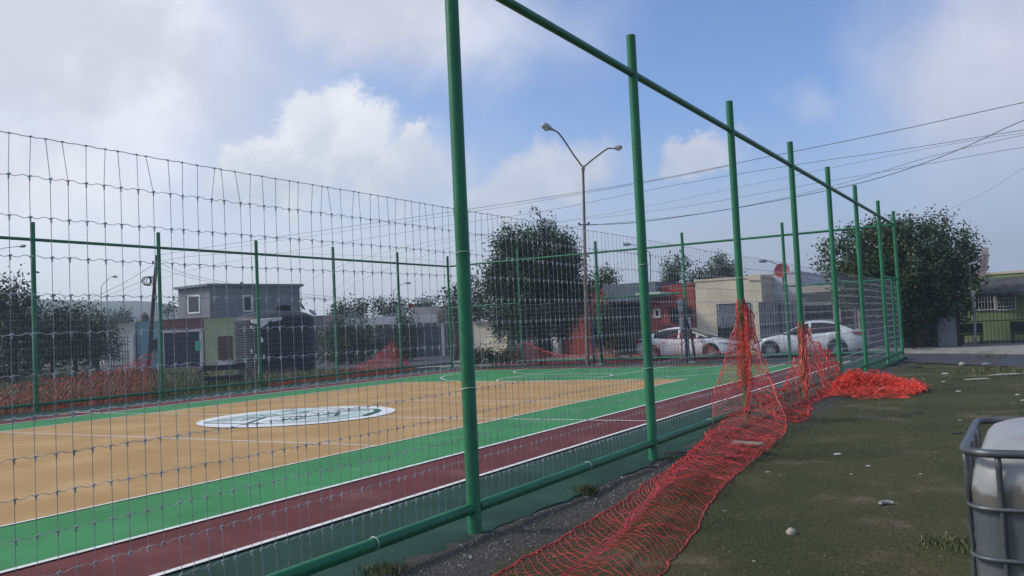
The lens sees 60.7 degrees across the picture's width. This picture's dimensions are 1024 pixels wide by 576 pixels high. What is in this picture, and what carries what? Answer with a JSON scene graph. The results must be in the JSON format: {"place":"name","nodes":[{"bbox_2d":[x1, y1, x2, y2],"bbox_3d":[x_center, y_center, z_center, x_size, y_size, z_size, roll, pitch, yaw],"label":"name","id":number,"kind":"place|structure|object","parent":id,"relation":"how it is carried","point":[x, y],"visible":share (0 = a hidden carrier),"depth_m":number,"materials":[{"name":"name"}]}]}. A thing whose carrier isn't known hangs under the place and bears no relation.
{"place":"outdoors","nodes":[
{"label":"outdoors","id":0,"kind":"place"},
{"bbox_2d":[4,360,104,366],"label":"house pavement","id":1,"kind":"structure","parent":0,"point":[77,363],"depth_m":99.86,"materials":[{"name":"concrete"}]},
{"bbox_2d":[203,318,235,365],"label":"house","id":2,"kind":"structure","parent":1,"relation":"on","point":[213,354],"depth_m":65.92,"materials":[{"name":"paint"}]},
{"bbox_2d":[218,336,232,360],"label":"window","id":3,"kind":"structure","parent":2,"relation":"in","point":[225,356],"depth_m":65.87,"materials":[{"name":"brown paint"}]},
{"bbox_2d":[173,282,303,318],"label":"block house","id":4,"kind":"structure","parent":1,"relation":"on","point":[235,307],"depth_m":77.57,"materials":[{"name":"grey paint"}]},
{"bbox_2d":[187,294,199,313],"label":"window","id":5,"kind":"structure","parent":4,"relation":"in","point":[193,303],"depth_m":77.01,"materials":[{"name":"white metal"}]},
{"bbox_2d":[242,295,252,311],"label":"window","id":6,"kind":"structure","parent":4,"relation":"in","point":[248,305],"depth_m":78.17,"materials":[{"name":"white metal"}]},
{"bbox_2d":[313,315,359,360],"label":"house","id":7,"kind":"structure","parent":1,"relation":"on","point":[317,319],"depth_m":66.37,"materials":[{"name":"concrete"}]},
{"bbox_2d":[0,299,178,354],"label":"hills","id":8,"kind":"structure","parent":0,"point":[136,306],"depth_m":549.77,"materials":[{"name":"green plant"}]},
{"bbox_2d":[104,323,137,369],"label":"house","id":9,"kind":"structure","parent":0,"point":[130,355],"depth_m":65.85,"materials":[{"name":"beige paint"}]},
{"bbox_2d":[136,321,159,368],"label":"house","id":10,"kind":"structure","parent":0,"point":[145,335],"depth_m":65.93,"materials":[{"name":"teal paint"}]},
{"bbox_2d":[152,339,157,350],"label":"window","id":11,"kind":"structure","parent":10,"relation":"in","point":[154,344],"depth_m":65.89,"materials":[{"name":"grey glass"}]},
{"bbox_2d":[396,364,525,370],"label":"corner pavement","id":12,"kind":"structure","parent":0,"point":[426,367],"depth_m":41.09,"materials":[{"name":"concrete"}]},
{"bbox_2d":[492,342,638,364],"bbox_3d":[2.170,2.826,38.198,7.189,1.028,0.490,-4,-3,31],"label":"barrier net","id":13,"kind":"object","parent":12,"relation":"on","point":[556,354],"visible":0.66,"depth_m":38.50,"materials":[{"name":"orange plastic"}]},
{"bbox_2d":[198,166,726,252],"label":"overhead cable","id":14,"kind":"object","parent":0,"point":[499,207],"visible":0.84,"depth_m":53.63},
{"bbox_2d":[0,336,1023,575],"bbox_3d":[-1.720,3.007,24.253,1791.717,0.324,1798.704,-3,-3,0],"label":"ground","id":15,"kind":"structure","parent":0,"point":[880,478],"depth_m":7.73,"materials":[{"name":"green plant"}]},
{"bbox_2d":[0,263,59,383],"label":"tree","id":16,"kind":"object","parent":15,"relation":"on","point":[18,305],"visible":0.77,"depth_m":46.77,"materials":[{"name":"green plant"}]},
{"bbox_2d":[20,291,90,378],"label":"tree","id":17,"kind":"object","parent":15,"relation":"on","point":[65,338],"visible":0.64,"depth_m":49.78,"materials":[{"name":"green plant"}]},
{"bbox_2d":[40,297,109,375],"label":"tree","id":18,"kind":"object","parent":15,"relation":"on","point":[88,357],"visible":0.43,"depth_m":51.72,"materials":[{"name":"green plant"}]},
{"bbox_2d":[0,352,155,414],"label":"barrier net","id":19,"kind":"object","parent":15,"relation":"on","point":[98,403],"visible":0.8,"depth_m":25.38,"materials":[{"name":"orange plastic"}]},
{"bbox_2d":[59,303,130,374],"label":"tree","id":20,"kind":"object","parent":15,"relation":"on","point":[114,342],"visible":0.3,"depth_m":53.77,"materials":[{"name":"green plant"}]},
{"bbox_2d":[104,301,139,323],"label":"tree","id":21,"kind":"object","parent":15,"relation":"on","point":[125,319],"visible":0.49,"depth_m":83.80,"materials":[{"name":"green plant"}]},
{"bbox_2d":[0,366,297,401],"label":"weeds","id":22,"kind":"object","parent":15,"relation":"on","point":[153,374],"visible":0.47,"depth_m":42.37,"materials":[{"name":"plant"}]},
{"bbox_2d":[141,255,156,368],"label":"utility pole","id":23,"kind":"object","parent":15,"relation":"on","point":[150,336],"visible":0.88,"depth_m":61.02,"materials":[{"name":"brown wood"}]},
{"bbox_2d":[97,130,1021,306],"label":"overhead cable","id":24,"kind":"object","parent":23,"relation":"attached to","point":[662,187],"visible":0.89,"depth_m":44.76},
{"bbox_2d":[154,295,178,318],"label":"tree","id":25,"kind":"object","parent":15,"relation":"on","point":[168,311],"visible":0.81,"depth_m":84.13,"materials":[{"name":"green plant"}]},
{"bbox_2d":[163,318,215,367],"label":"house","id":26,"kind":"structure","parent":15,"relation":"on","point":[180,349],"depth_m":65.85,"materials":[{"name":"grey paint"}]},
{"bbox_2d":[0,364,417,414],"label":"weeds","id":27,"kind":"object","parent":15,"relation":"on","point":[169,385],"visible":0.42,"depth_m":30.46,"materials":[{"name":"plant"}]},
{"bbox_2d":[194,364,251,385],"bbox_3d":[-10.887,3.323,32.862,2.131,0.866,0.464,-1,-3,-35],"label":"park bench","id":28,"kind":"object","parent":15,"relation":"on","point":[222,377],"visible":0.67,"depth_m":32.68,"materials":[{"name":"black metal"}]},
{"bbox_2d":[234,305,315,376],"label":"water tank","id":29,"kind":"object","parent":15,"relation":"on","point":[272,337],"visible":0.75,"depth_m":41.76,"materials":[{"name":"black plastic"}]},
{"bbox_2d":[325,297,353,314],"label":"tree","id":30,"kind":"object","parent":15,"relation":"on","point":[339,306],"visible":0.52,"depth_m":77.76,"materials":[{"name":"green plant"}]},
{"bbox_2d":[267,342,415,386],"bbox_3d":[-6.616,2.971,35.144,0.380,1.375,8.797,-4,-3,31],"label":"barrier net","id":31,"kind":"object","parent":15,"relation":"on","point":[378,359],"visible":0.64,"depth_m":36.68,"materials":[{"name":"orange plastic"}]},
{"bbox_2d":[337,293,371,317],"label":"tree","id":32,"kind":"object","parent":15,"relation":"on","point":[357,307],"visible":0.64,"depth_m":77.79,"materials":[{"name":"green plant"}]},
{"bbox_2d":[357,295,401,316],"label":"tree","id":33,"kind":"object","parent":15,"relation":"on","point":[381,307],"visible":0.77,"depth_m":77.90,"materials":[{"name":"green plant"}]},
{"bbox_2d":[341,556,419,575],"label":"grass tuft","id":34,"kind":"object","parent":15,"relation":"on","point":[389,568],"visible":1,"depth_m":6.09,"materials":[{"name":"plant"}]},
{"bbox_2d":[345,306,459,359],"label":"house","id":35,"kind":"structure","parent":15,"relation":"on","point":[430,312],"depth_m":62.84,"materials":[{"name":"grey paint"}]},
{"bbox_2d":[447,325,458,350],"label":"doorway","id":36,"kind":"structure","parent":35,"relation":"in","point":[447,325],"depth_m":63.29,"materials":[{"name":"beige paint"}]},
{"bbox_2d":[384,294,420,315],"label":"tree","id":37,"kind":"object","parent":15,"relation":"on","point":[404,304],"visible":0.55,"depth_m":77.70,"materials":[{"name":"green plant"}]},
{"bbox_2d":[409,294,440,314],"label":"tree","id":38,"kind":"object","parent":15,"relation":"on","point":[425,303],"visible":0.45,"depth_m":77.80,"materials":[{"name":"green plant"}]},
{"bbox_2d":[0,357,907,575],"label":"court","id":39,"kind":"object","parent":15,"relation":"on","point":[430,542],"visible":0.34,"depth_m":11.54,"materials":[{"name":"beige paint"}]},
{"bbox_2d":[0,222,452,411],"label":"court fence","id":40,"kind":"object","parent":39,"relation":"on","point":[34,313],"visible":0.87,"depth_m":28.36,"materials":[{"name":"green paint"}]},
{"bbox_2d":[196,406,394,426],"bbox_3d":[-4.522,2.693,18.501,4.076,0.021,4.076,-3,-3,0],"label":"court emblem","id":41,"kind":"object","parent":39,"relation":"on","point":[235,420],"visible":0.96,"depth_m":18.24,"materials":[{"name":"white paint"}]},
{"bbox_2d":[0,361,848,575],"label":"court lines","id":42,"kind":"object","parent":39,"relation":"on","point":[218,555],"visible":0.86,"depth_m":10.39,"materials":[{"name":"white paint"}]},
{"bbox_2d":[0,0,904,575],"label":"court fence","id":43,"kind":"object","parent":39,"relation":"on","point":[474,508],"visible":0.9,"depth_m":7.66,"materials":[{"name":"green metal"}]},
{"bbox_2d":[493,304,786,575],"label":"barrier net","id":44,"kind":"object","parent":43,"relation":"attached to","point":[665,481],"visible":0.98,"depth_m":9.06,"materials":[{"name":"orange plastic"}]},
{"bbox_2d":[730,440,764,444],"bbox_3d":[2.946,1.938,10.947,0.090,0.022,0.440,0,-4,-44],"label":"board","id":45,"kind":"object","parent":44,"relation":"on","point":[752,443],"visible":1,"depth_m":10.88,"materials":[{"name":"beige wood"}]},
{"bbox_2d":[736,299,754,388],"bbox_3d":[3.714,0.900,14.067,0.264,1.451,0.271,-3,-3,0],"label":"barrier net","id":46,"kind":"object","parent":43,"relation":"attached to","point":[737,318],"visible":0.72,"depth_m":14.02,"materials":[{"name":"orange plastic"}]},
{"bbox_2d":[797,322,809,386],"bbox_3d":[5.861,1.340,17.613,0.206,1.317,0.203,-3,-3,0],"label":"barrier net","id":47,"kind":"object","parent":43,"relation":"attached to","point":[798,346],"visible":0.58,"depth_m":17.57,"materials":[{"name":"orange plastic"}]},
{"bbox_2d":[750,327,860,422],"bbox_3d":[5.967,1.487,17.068,0.836,1.435,7.827,-4,-3,29],"label":"barrier net","id":48,"kind":"object","parent":43,"relation":"attached to","point":[820,370],"visible":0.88,"depth_m":16.97,"materials":[{"name":"orange plastic"}]},
{"bbox_2d":[541,123,622,364],"bbox_3d":[3.143,-1.877,36.631,3.418,10.277,0.389,-2,-3,-5],"label":"street lamp","id":49,"kind":"object","parent":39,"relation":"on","point":[546,126],"visible":0.98,"depth_m":36.67,"materials":[{"name":"grey metal"}]},
{"bbox_2d":[299,135,1022,287],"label":"overhead cable","id":50,"kind":"object","parent":49,"relation":"attached to","point":[742,206],"visible":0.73,"depth_m":36.43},
{"bbox_2d":[589,120,1023,224],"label":"overhead cable","id":51,"kind":"object","parent":49,"relation":"attached to","point":[823,191],"visible":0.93,"depth_m":34.97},
{"bbox_2d":[590,308,604,364],"bbox_3d":[3.551,2.013,36.352,0.440,2.354,0.337,-4,-3,31],"label":"goal upright","id":52,"kind":"object","parent":39,"relation":"on","point":[593,340],"visible":0.87,"depth_m":36.31,"materials":[{"name":"metal"}]},
{"bbox_2d":[448,222,899,365],"bbox_3d":[5.360,0.497,35.878,19.270,5.220,0.170,-4,-3,31],"label":"court fence","id":53,"kind":"object","parent":39,"relation":"on","point":[781,235],"visible":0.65,"depth_m":35.01,"materials":[{"name":"green metal"}]},
{"bbox_2d":[631,333,740,362],"bbox_3d":[7.003,2.386,35.260,4.674,1.182,0.349,-4,-3,31],"label":"barrier net","id":54,"kind":"object","parent":53,"relation":"attached to","point":[681,338],"visible":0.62,"depth_m":35.29,"materials":[{"name":"orange plastic"}]},
{"bbox_2d":[661,451,686,453],"bbox_3d":[2.024,2.070,10.971,0.331,0.049,0.151,-3,-3,0],"label":"board","id":55,"kind":"object","parent":39,"relation":"on","point":[672,452],"visible":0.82,"depth_m":10.93,"materials":[{"name":"grey wood"}]},
{"bbox_2d":[682,299,697,362],"bbox_3d":[6.968,1.684,34.325,0.440,2.504,0.343,-4,-3,31],"label":"goal upright","id":56,"kind":"object","parent":39,"relation":"on","point":[686,323],"visible":0.87,"depth_m":34.27,"materials":[{"name":"grey metal"}]},
{"bbox_2d":[474,341,526,366],"bbox_3d":[-0.712,2.950,38.512,2.955,1.275,1.559,-3,-3,0],"label":"hedge","id":57,"kind":"object","parent":15,"relation":"on","point":[478,356],"visible":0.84,"depth_m":38.28,"materials":[{"name":"green plant"}]},
{"bbox_2d":[569,482,601,496],"bbox_3d":[0.738,1.999,8.696,0.414,0.125,0.349,-4,-3,20],"label":"grass tuft","id":58,"kind":"object","parent":15,"relation":"on","point":[589,490],"visible":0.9,"depth_m":8.66,"materials":[{"name":"plant"}]},
{"bbox_2d":[647,453,688,462],"bbox_3d":[1.938,2.044,10.561,0.642,0.062,0.621,-3,-3,11],"label":"grass tuft","id":59,"kind":"object","parent":15,"relation":"on","point":[668,458],"visible":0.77,"depth_m":10.50,"materials":[{"name":"plant"}]},
{"bbox_2d":[658,250,700,283],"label":"tree","id":60,"kind":"object","parent":15,"relation":"on","point":[672,269],"visible":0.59,"depth_m":55.81,"materials":[{"name":"green plant"}]},
{"bbox_2d":[682,248,748,280],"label":"tree","id":61,"kind":"object","parent":15,"relation":"on","point":[727,269],"visible":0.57,"depth_m":55.80,"materials":[{"name":"green plant"}]},
{"bbox_2d":[786,527,795,534],"bbox_3d":[2.121,1.854,6.633,0.075,0.079,0.064,-3,-3,0],"label":"stone","id":62,"kind":"object","parent":15,"relation":"on","point":[791,530],"visible":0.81,"depth_m":6.61,"materials":[{"name":"white stone"}]},
{"bbox_2d":[817,367,930,398],"bbox_3d":[7.639,1.946,18.380,2.025,0.556,3.425,-4,-3,28],"label":"barrier net","id":63,"kind":"object","parent":15,"relation":"on","point":[874,382],"visible":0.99,"depth_m":18.26,"materials":[{"name":"orange plastic"}]},
{"bbox_2d":[879,500,894,504],"bbox_3d":[3.235,1.859,7.556,0.136,0.039,0.080,-3,-3,0],"label":"plastic curl","id":64,"kind":"object","parent":15,"relation":"on","point":[885,502],"visible":1,"depth_m":7.56,"materials":[{"name":"white plastic"}]},
{"bbox_2d":[808,204,994,347],"bbox_3d":[16.724,-0.444,37.462,7.875,6.336,4.308,-3,-3,0],"label":"tree","id":65,"kind":"object","parent":15,"relation":"on","point":[933,275],"visible":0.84,"depth_m":36.84,"materials":[{"name":"green plant"}]},
{"bbox_2d":[894,532,970,554],"bbox_3d":[3.061,1.788,6.129,0.636,0.062,0.610,-3,-3,0],"label":"grass tuft","id":66,"kind":"object","parent":15,"relation":"on","point":[953,544],"visible":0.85,"depth_m":6.12,"materials":[{"name":"plant"}]},
{"bbox_2d":[937,308,959,345],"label":"picket gate","id":67,"kind":"structure","parent":15,"relation":"on","point":[948,335],"depth_m":37.02,"materials":[{"name":"metal"}]},
{"bbox_2d":[945,364,1023,377],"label":"grass tuft","id":68,"kind":"object","parent":15,"relation":"on","point":[999,370],"visible":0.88,"depth_m":21.76,"materials":[{"name":"plant"}]},
{"bbox_2d":[959,417,1023,575],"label":"caged tank","id":69,"kind":"object","parent":15,"relation":"on","point":[993,464],"visible":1,"depth_m":3.33,"materials":[{"name":"plastic"}]},
{"bbox_2d":[0,0,1023,320],"label":"sky","id":70,"kind":"structure","parent":0,"point":[352,95],"materials":[{"name":"blue"}]},
{"bbox_2d":[1,353,1023,370],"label":"street","id":71,"kind":"structure","parent":0,"point":[1010,360],"depth_m":34.78,"materials":[{"name":"grey asphalt"}]},
{"bbox_2d":[315,306,390,363],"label":"shrub","id":72,"kind":"object","parent":71,"relation":"on","point":[359,341],"visible":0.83,"depth_m":54.38,"materials":[{"name":"green plant"}]},
{"bbox_2d":[379,307,429,360],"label":"shrub","id":73,"kind":"object","parent":71,"relation":"on","point":[406,341],"visible":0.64,"depth_m":54.53,"materials":[{"name":"green plant"}]},
{"bbox_2d":[432,268,493,359],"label":"tree","id":74,"kind":"object","parent":71,"relation":"on","point":[475,311],"visible":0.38,"depth_m":51.80,"materials":[{"name":"green plant"}]},
{"bbox_2d":[483,334,520,363],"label":"box trailer","id":75,"kind":"object","parent":71,"relation":"on","point":[488,339],"visible":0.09,"depth_m":43.57,"materials":[{"name":"beige paint"}]},
{"bbox_2d":[476,206,595,364],"bbox_3d":[1.164,-0.199,40.346,5.931,7.564,4.595,-3,-3,0],"label":"tree","id":76,"kind":"object","parent":71,"relation":"on","point":[504,288],"visible":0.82,"depth_m":39.84,"materials":[{"name":"green plant"}]},
{"bbox_2d":[583,290,631,361],"bbox_3d":[4.245,1.712,38.966,2.079,3.332,2.193,-1,-3,-38],"label":"shrub","id":77,"kind":"object","parent":71,"relation":"on","point":[604,311],"visible":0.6,"depth_m":38.82,"materials":[{"name":"green plant"}]},
{"bbox_2d":[678,298,690,358],"bbox_3d":[7.426,1.725,37.521,0.506,2.591,0.106,-3,-3,0],"label":"parking sign","id":78,"kind":"object","parent":71,"relation":"on","point":[680,318],"visible":0.53,"depth_m":37.50,"materials":[{"name":"metal"}]},
{"bbox_2d":[637,327,738,360],"bbox_3d":[7.830,2.430,38.889,4.472,1.459,2.036,-4,-3,31],"label":"parked car","id":79,"kind":"object","parent":71,"relation":"on","point":[658,339],"visible":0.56,"depth_m":38.31,"materials":[{"name":"white paint"}]},
{"bbox_2d":[752,320,870,357],"bbox_3d":[12.387,2.082,36.296,4.552,1.488,2.036,-4,-3,31],"label":"parked car","id":80,"kind":"object","parent":71,"relation":"on","point":[814,333],"visible":0.58,"depth_m":35.42,"materials":[{"name":"silver metal"}]},
{"bbox_2d":[968,353,1005,358],"bbox_3d":[16.101,2.286,29.441,1.635,0.175,1.910,-5,-3,39],"label":"grass tuft","id":81,"kind":"object","parent":71,"relation":"on","point":[989,356],"visible":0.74,"depth_m":29.29,"materials":[{"name":"plant"}]},
{"bbox_2d":[161,102,1023,254],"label":"overhead cable","id":82,"kind":"object","parent":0,"point":[677,175],"visible":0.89,"depth_m":45.45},
{"bbox_2d":[320,133,1021,300],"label":"overhead cable","id":83,"kind":"object","parent":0,"point":[752,184],"visible":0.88,"depth_m":45.23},
{"bbox_2d":[340,147,1022,296],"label":"overhead cable","id":84,"kind":"object","parent":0,"point":[755,194],"visible":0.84,"depth_m":44.01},
{"bbox_2d":[390,407,978,575],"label":"gravel","id":85,"kind":"structure","parent":0,"point":[464,555],"depth_m":7.60,"materials":[{"name":"grey gravel"}]},
{"bbox_2d":[453,342,1023,361],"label":"pavement","id":86,"kind":"structure","parent":0,"point":[1000,348],"depth_m":34.50,"materials":[{"name":"concrete"}]},
{"bbox_2d":[473,321,536,359],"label":"shed","id":87,"kind":"structure","parent":86,"relation":"on","point":[480,331],"depth_m":45.79,"materials":[{"name":"beige paint"}]},
{"bbox_2d":[473,323,564,356],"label":"house","id":88,"kind":"structure","parent":86,"relation":"on","point":[560,349],"depth_m":46.50,"materials":[{"name":"grey paint"}]},
{"bbox_2d":[577,262,623,289],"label":"tree","id":89,"kind":"object","parent":86,"relation":"on","point":[607,279],"visible":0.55,"depth_m":49.95,"materials":[{"name":"green plant"}]},
{"bbox_2d":[595,342,619,357],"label":"garden wall","id":90,"kind":"structure","parent":86,"relation":"on","point":[605,355],"depth_m":42.38,"materials":[{"name":"beige concrete"}]},
{"bbox_2d":[563,281,696,356],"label":"house","id":91,"kind":"structure","parent":86,"relation":"on","point":[628,303],"depth_m":43.90,"materials":[{"name":"paint"}]},
{"bbox_2d":[669,308,679,321],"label":"window","id":92,"kind":"structure","parent":91,"relation":"in","point":[675,319],"depth_m":43.10,"materials":[{"name":"glass"}]},
{"bbox_2d":[687,307,692,321],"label":"window","id":93,"kind":"structure","parent":91,"relation":"in","point":[689,309],"depth_m":42.69,"materials":[{"name":"glass"}]},
{"bbox_2d":[694,274,772,351],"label":"house","id":94,"kind":"structure","parent":86,"relation":"on","point":[721,283],"depth_m":41.86,"materials":[{"name":"beige paint"}]},
{"bbox_2d":[716,303,751,338],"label":"window","id":95,"kind":"structure","parent":94,"relation":"in","point":[721,331],"depth_m":41.76,"materials":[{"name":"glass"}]},
{"bbox_2d":[758,271,828,338],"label":"house","id":96,"kind":"structure","parent":86,"relation":"on","point":[805,279],"depth_m":42.07,"materials":[{"name":"beige paint"}]},
{"bbox_2d":[774,263,788,289],"bbox_3d":[11.905,-0.512,38.486,0.496,1.160,0.496,-2,-3,-12],"label":"satellite dish","id":97,"kind":"object","parent":96,"relation":"on","point":[778,267],"visible":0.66,"depth_m":38.59,"materials":[{"name":"metal"}]},
{"bbox_2d":[791,298,857,327],"bbox_3d":[14.271,1.690,39.864,2.870,2.342,0.075,-4,-3,31],"label":"iron fence","id":98,"kind":"object","parent":86,"relation":"on","point":[821,314],"visible":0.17,"depth_m":39.96,"materials":[{"name":"black metal"}]},
{"bbox_2d":[795,285,877,328],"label":"house","id":99,"kind":"structure","parent":86,"relation":"on","point":[818,291],"depth_m":41.38,"materials":[{"name":"grey paint"}]},
{"bbox_2d":[803,303,833,321],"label":"window","id":100,"kind":"structure","parent":99,"relation":"in","point":[818,307],"depth_m":41.53,"materials":[{"name":"grey glass"}]},
{"bbox_2d":[840,301,852,324],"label":"doorway","id":101,"kind":"structure","parent":99,"relation":"in","point":[845,314],"depth_m":40.89,"materials":[{"name":"metal"}]},
{"bbox_2d":[860,311,938,348],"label":"boundary wall","id":102,"kind":"structure","parent":86,"relation":"on","point":[911,339],"depth_m":38.02,"materials":[{"name":"concrete"}]},
{"bbox_2d":[961,323,982,343],"bbox_3d":[20.384,2.019,38.727,0.879,0.910,0.560,-4,-3,31],"label":"garden bench","id":103,"kind":"object","parent":86,"relation":"on","point":[979,327],"visible":0.62,"depth_m":38.82,"materials":[{"name":"metal"}]},
{"bbox_2d":[968,247,988,345],"bbox_3d":[19.420,0.348,36.176,0.922,4.103,0.150,-3,-3,0],"label":"street sign","id":104,"kind":"object","parent":86,"relation":"on","point":[984,261],"visible":0.98,"depth_m":36.17,"materials":[{"name":"metal"}]},
{"bbox_2d":[957,292,1023,345],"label":"iron fence","id":105,"kind":"object","parent":86,"relation":"on","point":[991,342],"visible":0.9,"depth_m":36.39,"materials":[{"name":"metal"}]},
{"bbox_2d":[960,270,1023,342],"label":"house","id":106,"kind":"structure","parent":86,"relation":"on","point":[1005,281],"depth_m":38.82,"materials":[{"name":"green paint"}]},
{"bbox_2d":[974,295,995,310],"bbox_3d":[21.209,0.632,39.216,0.834,0.746,0.098,-4,-3,31],"label":"window","id":107,"kind":"structure","parent":106,"relation":"in","point":[988,306],"depth_m":39.18,"materials":[{"name":"white metal"}]},
{"bbox_2d":[995,295,1016,310],"bbox_3d":[21.929,0.625,38.786,0.791,0.738,0.098,-4,-3,31],"label":"window","id":108,"kind":"structure","parent":106,"relation":"in","point":[1011,297],"depth_m":38.79,"materials":[{"name":"white metal"}]},
{"bbox_2d":[1010,321,1023,342],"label":"garden bench","id":109,"kind":"object","parent":86,"relation":"on","point":[1016,325],"visible":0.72,"depth_m":38.00,"materials":[{"name":"metal"}]},
{"bbox_2d":[771,361,1023,425],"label":"short grass","id":110,"kind":"structure","parent":0,"point":[898,367],"depth_m":16.52,"materials":[{"name":"plant"}]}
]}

